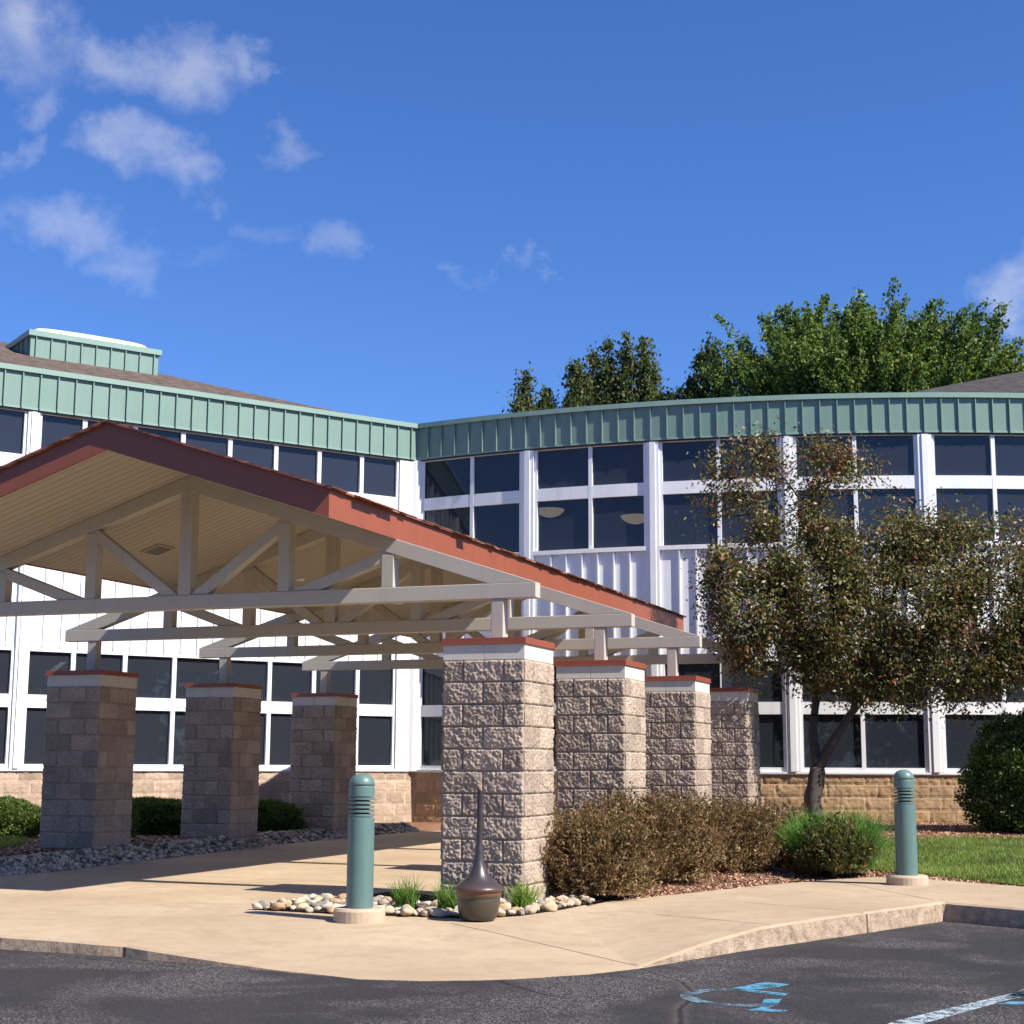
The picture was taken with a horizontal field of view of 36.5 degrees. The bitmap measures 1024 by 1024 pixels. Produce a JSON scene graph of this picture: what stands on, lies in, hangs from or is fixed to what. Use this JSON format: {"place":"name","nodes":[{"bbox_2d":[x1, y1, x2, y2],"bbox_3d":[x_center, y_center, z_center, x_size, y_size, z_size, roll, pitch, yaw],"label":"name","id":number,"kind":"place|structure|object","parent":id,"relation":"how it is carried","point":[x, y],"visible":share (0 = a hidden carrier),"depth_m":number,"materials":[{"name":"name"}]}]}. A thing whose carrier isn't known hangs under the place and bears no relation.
{"place":"outdoors","nodes":[
{"label":"outdoors","id":0,"kind":"place"},
{"bbox_2d":[0,835,27,846],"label":"grass","id":1,"kind":"structure","parent":0,"point":[8,841],"depth_m":20.92,"materials":[{"name":"green plant"}]},
{"bbox_2d":[0,831,586,920],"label":"pavement","id":2,"kind":"structure","parent":0,"point":[241,881],"depth_m":16.83,"materials":[{"name":"concrete"}]},
{"bbox_2d":[0,419,760,901],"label":"entrance canopy","id":3,"kind":"object","parent":2,"relation":"on","point":[188,529],"visible":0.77,"depth_m":17.82,"materials":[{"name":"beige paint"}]},
{"bbox_2d":[262,890,623,916],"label":"planting soil","id":4,"kind":"structure","parent":2,"relation":"on","point":[426,897],"depth_m":14.60,"materials":[{"name":"soil"}]},
{"bbox_2d":[252,903,262,909],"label":"river stone","id":5,"kind":"object","parent":4,"relation":"on","point":[256,906],"visible":1,"depth_m":13.53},
{"bbox_2d":[258,900,269,907],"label":"river stone","id":6,"kind":"object","parent":4,"relation":"on","point":[264,903],"visible":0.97,"depth_m":13.59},
{"bbox_2d":[271,902,284,910],"bbox_3d":[-2.025,3.420,13.466,0.129,0.075,0.099,-7,-12,39],"label":"river stone","id":7,"kind":"object","parent":4,"relation":"on","point":[275,906],"visible":1,"depth_m":13.44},
{"bbox_2d":[284,904,291,909],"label":"river stone","id":8,"kind":"object","parent":4,"relation":"on","point":[287,906],"visible":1,"depth_m":13.46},
{"bbox_2d":[292,897,304,904],"bbox_3d":[-1.901,3.474,13.833,0.123,0.083,0.092,-9,-13,-29],"label":"river stone","id":9,"kind":"object","parent":4,"relation":"on","point":[298,900],"visible":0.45,"depth_m":13.81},
{"bbox_2d":[296,903,308,910],"bbox_3d":[-1.812,3.414,13.433,0.115,0.070,0.086,-5,-24,-6],"label":"river stone","id":10,"kind":"object","parent":4,"relation":"on","point":[301,907],"visible":0.94,"depth_m":13.40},
{"bbox_2d":[305,907,313,912],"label":"river stone","id":11,"kind":"object","parent":4,"relation":"on","point":[309,909],"visible":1,"depth_m":13.31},
{"bbox_2d":[309,902,320,908],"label":"river stone","id":12,"kind":"object","parent":4,"relation":"on","point":[313,905],"visible":0.55,"depth_m":13.55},
{"bbox_2d":[320,903,332,910],"bbox_3d":[-1.599,3.419,13.449,0.162,0.066,0.114,-20,-11,27],"label":"river stone","id":13,"kind":"object","parent":4,"relation":"on","point":[324,907],"visible":0.74,"depth_m":13.40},
{"bbox_2d":[321,893,332,896],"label":"river stone","id":14,"kind":"object","parent":4,"relation":"on","point":[327,894],"visible":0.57,"depth_m":14.41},
{"bbox_2d":[327,907,335,912],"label":"river stone","id":15,"kind":"object","parent":4,"relation":"on","point":[330,909],"visible":0.71,"depth_m":13.23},
{"bbox_2d":[329,898,342,902],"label":"river stone","id":16,"kind":"object","parent":4,"relation":"on","point":[333,900],"visible":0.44,"depth_m":13.82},
{"bbox_2d":[337,893,345,899],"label":"river stone","id":17,"kind":"object","parent":4,"relation":"on","point":[341,896],"visible":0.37,"depth_m":14.28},
{"bbox_2d":[384,905,394,913],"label":"river stone","id":18,"kind":"object","parent":4,"relation":"on","point":[389,909],"visible":0.76,"depth_m":13.13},
{"bbox_2d":[384,872,426,908],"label":"grass clump","id":19,"kind":"object","parent":4,"relation":"on","point":[407,896],"visible":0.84,"depth_m":13.46,"materials":[{"name":"green plant"}]},
{"bbox_2d":[400,907,414,916],"bbox_3d":[-0.878,3.358,13.050,0.116,0.078,0.155,1,-11,35],"label":"river stone","id":20,"kind":"object","parent":4,"relation":"on","point":[407,911],"visible":1,"depth_m":13.01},
{"bbox_2d":[415,902,428,908],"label":"river stone","id":21,"kind":"object","parent":4,"relation":"on","point":[421,905],"visible":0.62,"depth_m":13.43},
{"bbox_2d":[421,909,429,916],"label":"river stone","id":22,"kind":"object","parent":4,"relation":"on","point":[425,913],"visible":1,"depth_m":12.98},
{"bbox_2d":[430,900,438,905],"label":"river stone","id":23,"kind":"object","parent":4,"relation":"on","point":[433,903],"visible":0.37,"depth_m":13.67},
{"bbox_2d":[429,908,446,917],"bbox_3d":[-0.611,3.342,12.977,0.168,0.073,0.115,10,-3,4],"label":"river stone","id":24,"kind":"object","parent":4,"relation":"on","point":[438,912],"visible":1,"depth_m":12.94,"materials":[{"name":"stone"}]},
{"bbox_2d":[427,877,462,908],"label":"grass clump","id":25,"kind":"object","parent":4,"relation":"on","point":[446,899],"visible":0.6,"depth_m":13.35,"materials":[{"name":"green plant"}]},
{"bbox_2d":[497,908,505,916],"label":"river stone","id":26,"kind":"object","parent":4,"relation":"on","point":[501,912],"visible":0.45,"depth_m":13.00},
{"bbox_2d":[499,905,508,912],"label":"river stone","id":27,"kind":"object","parent":4,"relation":"on","point":[505,908],"visible":0.39,"depth_m":13.19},
{"bbox_2d":[507,910,515,915],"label":"river stone","id":28,"kind":"object","parent":4,"relation":"on","point":[512,912],"visible":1,"depth_m":13.08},
{"bbox_2d":[518,909,524,915],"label":"river stone","id":29,"kind":"object","parent":4,"relation":"on","point":[521,912],"visible":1,"depth_m":13.13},
{"bbox_2d":[502,878,547,907],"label":"grass clump","id":30,"kind":"object","parent":4,"relation":"on","point":[523,898],"visible":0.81,"depth_m":13.55,"materials":[{"name":"green plant"}]},
{"bbox_2d":[524,905,537,914],"bbox_3d":[0.160,3.400,13.289,0.145,0.071,0.109,-10,11,-37],"label":"river stone","id":31,"kind":"object","parent":4,"relation":"on","point":[530,909],"visible":0.94,"depth_m":13.25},
{"bbox_2d":[541,901,557,911],"bbox_3d":[0.325,3.429,13.518,0.143,0.093,0.107,5,-4,2],"label":"river stone","id":32,"kind":"object","parent":4,"relation":"on","point":[550,906],"visible":1,"depth_m":13.48,"materials":[{"name":"stone"}]},
{"bbox_2d":[555,895,568,901],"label":"river stone","id":33,"kind":"object","parent":4,"relation":"on","point":[558,898],"visible":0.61,"depth_m":14.24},
{"bbox_2d":[568,894,578,898],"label":"river stone","id":34,"kind":"object","parent":4,"relation":"on","point":[572,896],"visible":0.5,"depth_m":14.43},
{"bbox_2d":[569,898,579,905],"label":"river stone","id":35,"kind":"object","parent":4,"relation":"on","point":[576,901],"visible":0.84,"depth_m":13.99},
{"bbox_2d":[578,894,590,899],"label":"river stone","id":36,"kind":"object","parent":4,"relation":"on","point":[586,897],"visible":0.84,"depth_m":14.43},
{"bbox_2d":[540,797,671,897],"bbox_3d":[0.779,3.220,14.901,1.481,0.956,1.180,0,-9,0],"label":"shrub","id":37,"kind":"object","parent":4,"relation":"on","point":[585,852],"visible":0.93,"depth_m":14.60,"materials":[{"name":"brown plant"}]},
{"bbox_2d":[453,789,503,920],"bbox_3d":[-0.271,2.821,12.831,0.419,1.055,0.419,1,-9,0],"label":"ash urn","id":38,"kind":"object","parent":2,"relation":"on","point":[478,889],"visible":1,"depth_m":12.66,"materials":[{"name":"metal"}]},
{"bbox_2d":[0,921,1023,1023],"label":"parking lot","id":39,"kind":"structure","parent":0,"point":[887,976],"depth_m":9.53,"materials":[{"name":"asphalt"}]},
{"bbox_2d":[0,904,1023,980],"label":"kerb","id":40,"kind":"structure","parent":39,"relation":"on","point":[821,930],"depth_m":12.13,"materials":[{"name":"concrete"}]},
{"bbox_2d":[680,988,763,1005],"bbox_3d":[1.244,2.898,9.280,0.474,0.001,0.730,2,-9,-9],"label":"road marking","id":41,"kind":"object","parent":39,"relation":"on","point":[694,998],"visible":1,"depth_m":9.23,"materials":[{"name":"blue paint"}]},
{"bbox_2d":[732,982,788,1011],"bbox_3d":[1.479,2.912,9.362,0.369,0.001,1.250,-1,-9,11],"label":"road marking","id":42,"kind":"object","parent":39,"relation":"on","point":[758,985],"visible":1,"depth_m":9.49,"materials":[{"name":"blue paint"}]},
{"bbox_2d":[889,989,1023,1023],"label":"road marking","id":43,"kind":"object","parent":39,"relation":"on","point":[943,1011],"visible":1,"depth_m":8.78,"materials":[{"name":"white paint"}]},
{"bbox_2d":[1001,990,1023,1003],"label":"road marking","id":44,"kind":"object","parent":39,"relation":"on","point":[1015,1002],"visible":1,"depth_m":9.17,"materials":[{"name":"blue paint"}]},
{"bbox_2d":[0,877,1023,980],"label":"pavement","id":45,"kind":"structure","parent":0,"point":[615,935],"depth_m":12.06,"materials":[{"name":"concrete"}]},
{"bbox_2d":[333,774,384,923],"bbox_3d":[-1.248,2.817,12.813,0.432,1.305,0.432,0,-9,0],"label":"bollard light","id":46,"kind":"object","parent":45,"relation":"on","point":[359,908],"visible":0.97,"depth_m":12.72,"materials":[{"name":"metal"}]},
{"bbox_2d":[886,770,928,885],"bbox_3d":[4.085,3.328,16.128,0.432,1.293,0.432,0,-9,0],"label":"bollard light","id":47,"kind":"object","parent":45,"relation":"on","point":[906,874],"visible":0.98,"depth_m":16.04,"materials":[{"name":"metal"}]},
{"bbox_2d":[0,0,1023,423],"label":"sky","id":48,"kind":"structure","parent":0,"point":[384,209],"materials":[{"name":"blue"}]},
{"label":"ground","id":49,"kind":"structure","parent":0,"visible":0},
{"bbox_2d":[0,328,1023,823],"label":"office building","id":50,"kind":"structure","parent":49,"relation":"on","point":[598,494],"depth_m":28.07,"materials":[{"name":"white metal"}]},
{"bbox_2d":[0,647,14,768],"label":"window","id":51,"kind":"structure","parent":50,"relation":"in","point":[7,654],"depth_m":25.49,"materials":[{"name":"white paint"}]},
{"bbox_2d":[0,408,27,465],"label":"window","id":52,"kind":"structure","parent":50,"relation":"in","point":[13,423],"depth_m":26.14,"materials":[{"name":"glass"}]},
{"bbox_2d":[21,648,73,768],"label":"window","id":53,"kind":"structure","parent":50,"relation":"in","point":[39,661],"depth_m":25.79,"materials":[{"name":"glass"}]},
{"bbox_2d":[38,413,84,448],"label":"window","id":54,"kind":"structure","parent":50,"relation":"in","point":[53,428],"depth_m":26.59,"materials":[{"name":"glass"}]},
{"bbox_2d":[73,650,125,671],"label":"window","id":55,"kind":"structure","parent":50,"relation":"in","point":[111,661],"depth_m":26.56,"materials":[{"name":"glass"}]},
{"bbox_2d":[85,419,135,427],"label":"window","id":56,"kind":"structure","parent":50,"relation":"in","point":[88,422],"depth_m":26.96,"materials":[{"name":"white paint"}]},
{"bbox_2d":[125,652,174,768],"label":"window","id":57,"kind":"structure","parent":50,"relation":"in","point":[155,684],"depth_m":26.92,"materials":[{"name":"glass"}]},
{"bbox_2d":[136,426,183,441],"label":"window","id":58,"kind":"structure","parent":50,"relation":"in","point":[171,434],"depth_m":27.72,"materials":[{"name":"glass"}]},
{"bbox_2d":[171,655,218,768],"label":"window","id":59,"kind":"structure","parent":50,"relation":"in","point":[188,668],"depth_m":27.28,"materials":[{"name":"glass"}]},
{"bbox_2d":[183,432,230,455],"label":"window","id":60,"kind":"structure","parent":50,"relation":"in","point":[218,444],"depth_m":28.18,"materials":[{"name":"glass"}]},
{"bbox_2d":[230,658,269,768],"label":"window","id":61,"kind":"structure","parent":50,"relation":"in","point":[255,671],"depth_m":28.04,"materials":[{"name":"glass"}]},
{"bbox_2d":[230,438,276,469],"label":"window","id":62,"kind":"structure","parent":50,"relation":"in","point":[259,453],"depth_m":28.67,"materials":[{"name":"glass"}]},
{"bbox_2d":[267,659,313,768],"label":"window","id":63,"kind":"structure","parent":50,"relation":"in","point":[287,677],"depth_m":28.30,"materials":[{"name":"glass"}]},
{"bbox_2d":[276,444,319,482],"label":"window","id":64,"kind":"structure","parent":50,"relation":"in","point":[302,462],"depth_m":29.17,"materials":[{"name":"glass"}]},
{"bbox_2d":[314,670,357,767],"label":"window","id":65,"kind":"structure","parent":50,"relation":"in","point":[341,681],"depth_m":29.07,"materials":[{"name":"glass"}]},
{"bbox_2d":[319,450,361,495],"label":"window","id":66,"kind":"structure","parent":50,"relation":"in","point":[343,471],"depth_m":29.67,"materials":[{"name":"glass"}]},
{"bbox_2d":[356,669,395,768],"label":"window","id":67,"kind":"structure","parent":50,"relation":"in","point":[376,692],"depth_m":29.37,"materials":[{"name":"glass"}]},
{"bbox_2d":[361,455,398,510],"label":"window","id":68,"kind":"structure","parent":50,"relation":"in","point":[380,476],"depth_m":30.11,"materials":[{"name":"glass"}]},
{"bbox_2d":[420,668,443,769],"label":"window","id":69,"kind":"structure","parent":50,"relation":"in","point":[432,681],"depth_m":29.61,"materials":[{"name":"glass"}]},
{"bbox_2d":[424,456,471,535],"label":"window","id":70,"kind":"structure","parent":50,"relation":"in","point":[448,482],"depth_m":30.14,"materials":[{"name":"glass"}]},
{"bbox_2d":[471,452,521,551],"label":"window","id":71,"kind":"structure","parent":50,"relation":"in","point":[496,478],"depth_m":29.62,"materials":[{"name":"glass"}]},
{"bbox_2d":[553,666,556,769],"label":"window","id":72,"kind":"structure","parent":50,"relation":"in","point":[554,685],"depth_m":28.46,"materials":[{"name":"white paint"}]},
{"bbox_2d":[534,446,589,550],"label":"window","id":73,"kind":"structure","parent":50,"relation":"in","point":[562,475],"depth_m":29.07,"materials":[{"name":"glass"}]},
{"bbox_2d":[590,443,646,547],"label":"window","id":74,"kind":"structure","parent":50,"relation":"in","point":[618,509],"depth_m":28.69,"materials":[{"name":"glass"}]},
{"bbox_2d":[644,665,647,675],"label":"window","id":75,"kind":"structure","parent":50,"relation":"in","point":[645,670],"depth_m":27.96,"materials":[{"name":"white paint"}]},
{"bbox_2d":[659,439,719,544],"bbox_3d":[3.228,-0.350,28.291,1.086,1.927,0.087,-2,-10,15],"label":"window","id":76,"kind":"structure","parent":50,"relation":"in","point":[675,466],"depth_m":28.32,"materials":[{"name":"glass"}]},
{"bbox_2d":[661,663,721,687],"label":"window","id":77,"kind":"structure","parent":50,"relation":"in","point":[700,670],"depth_m":27.74,"materials":[{"name":"glass"}]},
{"bbox_2d":[718,437,781,543],"bbox_3d":[4.291,-0.385,28.044,1.102,1.927,0.087,-2,-9,11],"label":"window","id":78,"kind":"structure","parent":50,"relation":"in","point":[725,529],"depth_m":28.04,"materials":[{"name":"glass"}]},
{"bbox_2d":[731,658,786,771],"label":"window","id":79,"kind":"structure","parent":50,"relation":"in","point":[772,711],"depth_m":27.33,"materials":[{"name":"glass"}]},
{"bbox_2d":[793,435,856,540],"bbox_3d":[5.596,-0.414,27.827,1.081,1.927,0.087,-1,-9,7],"label":"window","id":80,"kind":"structure","parent":50,"relation":"in","point":[850,498],"depth_m":27.82,"materials":[{"name":"glass"}]},
{"bbox_2d":[799,658,863,771],"bbox_3d":[5.577,3.546,27.184,1.080,1.976,0.087,-1,-9,7],"label":"window","id":81,"kind":"structure","parent":50,"relation":"in","point":[848,755],"depth_m":27.13,"materials":[{"name":"glass"}]},
{"bbox_2d":[854,434,919,539],"bbox_3d":[6.682,-0.427,27.717,1.107,1.927,0.087,0,-9,4],"label":"window","id":82,"kind":"structure","parent":50,"relation":"in","point":[902,449],"depth_m":27.74,"materials":[{"name":"glass"}]},
{"bbox_2d":[862,667,929,772],"bbox_3d":[6.664,3.533,27.074,1.107,1.976,0.087,0,-9,4],"label":"window","id":83,"kind":"structure","parent":50,"relation":"in","point":[892,746],"depth_m":27.01,"materials":[{"name":"glass"}]},
{"bbox_2d":[931,434,996,540],"bbox_3d":[8.028,-0.429,27.668,1.102,1.927,0.088,0,-9,0],"label":"window","id":84,"kind":"structure","parent":50,"relation":"in","point":[961,463],"depth_m":27.69,"materials":[{"name":"glass"}]},
{"bbox_2d":[941,658,1004,772],"bbox_3d":[8.010,3.531,27.025,1.102,1.976,0.088,0,-9,0],"label":"window","id":85,"kind":"structure","parent":50,"relation":"in","point":[955,751],"depth_m":26.99,"materials":[{"name":"glass"}]},
{"bbox_2d":[992,435,1023,540],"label":"window","id":86,"kind":"structure","parent":50,"relation":"in","point":[1008,450],"depth_m":27.69,"materials":[{"name":"glass"}]},
{"bbox_2d":[1004,678,1023,719],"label":"window","id":87,"kind":"structure","parent":50,"relation":"in","point":[1011,707],"depth_m":27.03,"materials":[{"name":"white paint"}]},
{"bbox_2d":[3,822,1023,905],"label":"mulch bed","id":88,"kind":"object","parent":49,"relation":"on","point":[428,826],"visible":0.06,"depth_m":17.70,"materials":[{"name":"wood"}]},
{"bbox_2d":[0,795,40,836],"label":"hedge shrub","id":89,"kind":"object","parent":88,"relation":"on","point":[20,816],"visible":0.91,"depth_m":22.61,"materials":[{"name":"green plant"}]},
{"bbox_2d":[130,798,139,842],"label":"shrub","id":90,"kind":"object","parent":88,"relation":"on","point":[133,820],"visible":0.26,"depth_m":21.29,"materials":[{"name":"green plant"}]},
{"bbox_2d":[130,796,181,834],"bbox_3d":[-5.635,4.701,24.009,2.268,0.652,1.421,0,-9,0],"label":"hedge shrub","id":91,"kind":"object","parent":88,"relation":"on","point":[157,815],"visible":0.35,"depth_m":23.57,"materials":[{"name":"green plant"}]},
{"bbox_2d":[0,823,378,856],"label":"mulch chips","id":92,"kind":"object","parent":88,"relation":"on","point":[143,839],"visible":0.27,"depth_m":20.97,"materials":[{"name":"wood"}]},
{"bbox_2d":[0,823,398,857],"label":"kerb","id":93,"kind":"structure","parent":88,"relation":"on","point":[181,841],"depth_m":21.38,"materials":[{"name":"concrete"}]},
{"bbox_2d":[0,822,419,875],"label":"cobbles","id":94,"kind":"object","parent":88,"relation":"on","point":[40,862],"visible":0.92,"depth_m":20.33,"materials":[{"name":"stone"}]},
{"bbox_2d":[257,798,308,831],"bbox_3d":[-4.296,4.950,25.340,1.946,0.599,1.168,0,-9,0],"label":"hedge shrub","id":95,"kind":"object","parent":88,"relation":"on","point":[274,815],"visible":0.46,"depth_m":25.08,"materials":[{"name":"green plant"}]},
{"bbox_2d":[568,779,740,881],"bbox_3d":[1.354,3.380,16.454,2.060,1.103,1.394,0,-9,0],"label":"shrub","id":96,"kind":"object","parent":88,"relation":"on","point":[674,825],"visible":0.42,"depth_m":16.22,"materials":[{"name":"brown plant"}]},
{"bbox_2d":[650,789,793,871],"bbox_3d":[2.193,3.623,17.642,2.125,0.972,1.392,0,-9,0],"label":"shrub","id":97,"kind":"object","parent":88,"relation":"on","point":[754,848],"visible":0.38,"depth_m":17.39,"materials":[{"name":"brown plant"}]},
{"bbox_2d":[715,800,828,865],"bbox_3d":[2.974,3.811,18.378,1.813,0.805,1.388,-5,-10,28],"label":"shrub","id":98,"kind":"object","parent":88,"relation":"on","point":[784,860],"visible":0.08,"depth_m":18.19,"materials":[{"name":"brown plant"}]},
{"bbox_2d":[602,822,1023,900],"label":"mulch chips","id":99,"kind":"object","parent":88,"relation":"on","point":[879,873],"visible":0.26,"depth_m":17.04,"materials":[{"name":"wood"}]},
{"bbox_2d":[768,802,894,868],"bbox_3d":[3.620,3.620,17.491,1.948,0.743,1.701,0,-9,0],"label":"grass clump","id":100,"kind":"object","parent":88,"relation":"on","point":[794,837],"visible":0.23,"depth_m":17.39,"materials":[{"name":"green plant"}]},
{"bbox_2d":[791,810,879,877],"bbox_3d":[3.561,3.662,17.162,0.894,0.732,0.902,-7,-12,38],"label":"shrub","id":101,"kind":"object","parent":88,"relation":"on","point":[852,859],"visible":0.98,"depth_m":16.98,"materials":[{"name":"green plant"}]},
{"bbox_2d":[676,416,1023,821],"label":"crabapple tree","id":102,"kind":"object","parent":88,"relation":"on","point":[908,656],"visible":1,"depth_m":23.61,"materials":[{"name":"green plant"}]},
{"bbox_2d":[870,834,1023,884],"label":"lawn","id":103,"kind":"structure","parent":88,"relation":"on","point":[1006,861],"depth_m":18.27,"materials":[{"name":"plant"}]},
{"bbox_2d":[953,707,1023,833],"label":"shrub","id":104,"kind":"object","parent":88,"relation":"on","point":[1000,766],"visible":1,"depth_m":23.82,"materials":[{"name":"green plant"}]},
{"bbox_2d":[497,361,544,412],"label":"evergreen tree","id":105,"kind":"object","parent":49,"relation":"on","point":[520,404],"visible":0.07,"depth_m":49.12,"materials":[{"name":"green plant"}]},
{"bbox_2d":[533,383,559,409],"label":"evergreen tree","id":106,"kind":"object","parent":49,"relation":"on","point":[546,401],"visible":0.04,"depth_m":49.27,"materials":[{"name":"green plant"}]},
{"bbox_2d":[556,344,614,407],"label":"evergreen tree","id":107,"kind":"object","parent":49,"relation":"on","point":[581,392],"visible":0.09,"depth_m":49.20,"materials":[{"name":"green plant"}]},
{"bbox_2d":[589,331,675,404],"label":"evergreen tree","id":108,"kind":"object","parent":49,"relation":"on","point":[623,380],"visible":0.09,"depth_m":49.22,"materials":[{"name":"green plant"}]},
{"bbox_2d":[659,331,737,400],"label":"oak tree","id":109,"kind":"object","parent":49,"relation":"on","point":[708,355],"visible":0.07,"depth_m":48.20,"materials":[{"name":"green plant"}]},
{"bbox_2d":[697,275,1023,397],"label":"maple tree","id":110,"kind":"object","parent":49,"relation":"on","point":[859,348],"visible":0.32,"depth_m":45.12,"materials":[{"name":"green plant"}]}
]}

